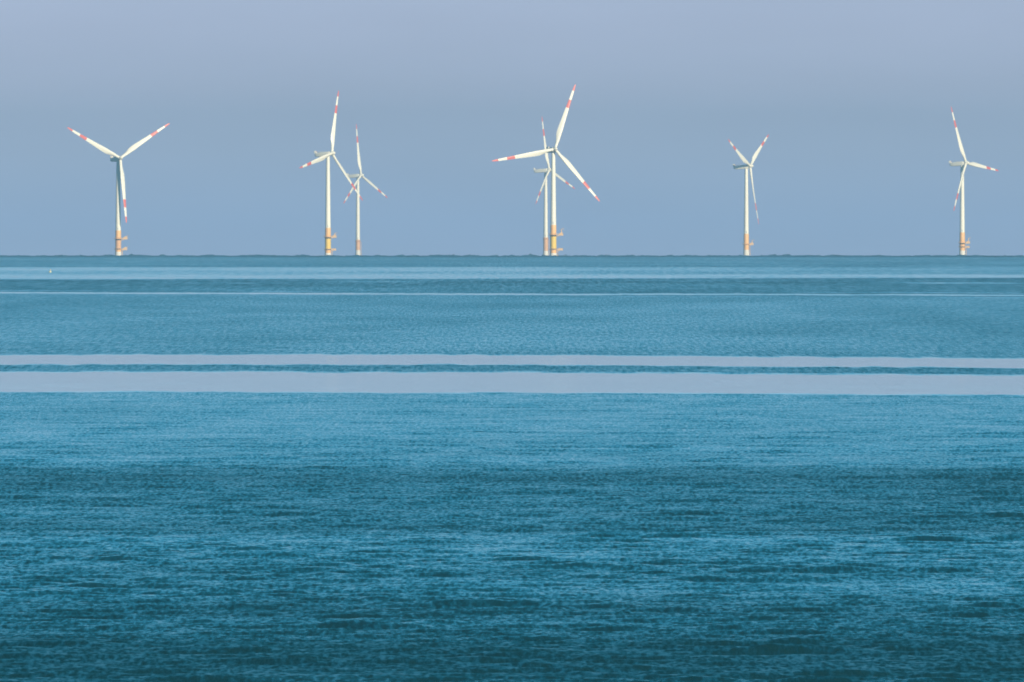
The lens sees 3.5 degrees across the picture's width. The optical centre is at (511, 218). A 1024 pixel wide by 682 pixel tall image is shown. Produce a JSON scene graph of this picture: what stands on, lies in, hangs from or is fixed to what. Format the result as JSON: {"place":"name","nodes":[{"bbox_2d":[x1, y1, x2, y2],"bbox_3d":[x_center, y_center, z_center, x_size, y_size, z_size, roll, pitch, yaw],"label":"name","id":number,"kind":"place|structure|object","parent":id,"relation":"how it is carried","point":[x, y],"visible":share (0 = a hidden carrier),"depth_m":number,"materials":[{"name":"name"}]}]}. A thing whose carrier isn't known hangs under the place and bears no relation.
{"place":"outdoors","nodes":[
{"label":"outdoors","id":0,"kind":"place"},
{"bbox_2d":[0,254,1023,681],"bbox_3d":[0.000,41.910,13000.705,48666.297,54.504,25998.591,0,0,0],"label":"sea","id":1,"kind":"structure","parent":0,"point":[512,468],"depth_m":1019.84,"materials":[{"name":"teal liquid"}]},
{"bbox_2d":[67,123,169,254],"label":"wind turbine","id":2,"kind":"object","parent":1,"relation":"in","point":[116,158],"visible":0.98,"depth_m":15441.71,"materials":[{"name":"white paint"}]},
{"bbox_2d":[300,91,362,255],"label":"wind turbine","id":3,"kind":"object","parent":1,"relation":"in","point":[321,155],"visible":0.95,"depth_m":15345.75,"materials":[{"name":"white paint"}]},
{"bbox_2d":[344,124,387,254],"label":"wind turbine","id":4,"kind":"object","parent":1,"relation":"in","point":[356,185],"visible":0.91,"depth_m":19590.12,"materials":[{"name":"white paint"}]},
{"bbox_2d":[492,84,599,255],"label":"wind turbine","id":5,"kind":"object","parent":1,"relation":"in","point":[553,235],"visible":0.96,"depth_m":14627.18,"materials":[{"name":"white paint"}]},
{"bbox_2d":[533,119,574,255],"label":"wind turbine","id":6,"kind":"object","parent":1,"relation":"in","point":[545,171],"visible":0.84,"depth_m":18524.92,"materials":[{"name":"white paint"}]},
{"bbox_2d":[728,134,768,254],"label":"wind turbine","id":7,"kind":"object","parent":1,"relation":"in","point":[746,244],"visible":0.98,"depth_m":17192.91,"materials":[{"name":"white paint"}]},
{"bbox_2d":[949,107,997,254],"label":"wind turbine","id":8,"kind":"object","parent":1,"relation":"in","point":[962,242],"visible":0.99,"depth_m":16560.24,"materials":[{"name":"white paint"}]},
{"bbox_2d":[0,0,1023,255],"label":"sky","id":9,"kind":"structure","parent":0,"point":[854,100],"materials":[{"name":"blue"}]}
]}

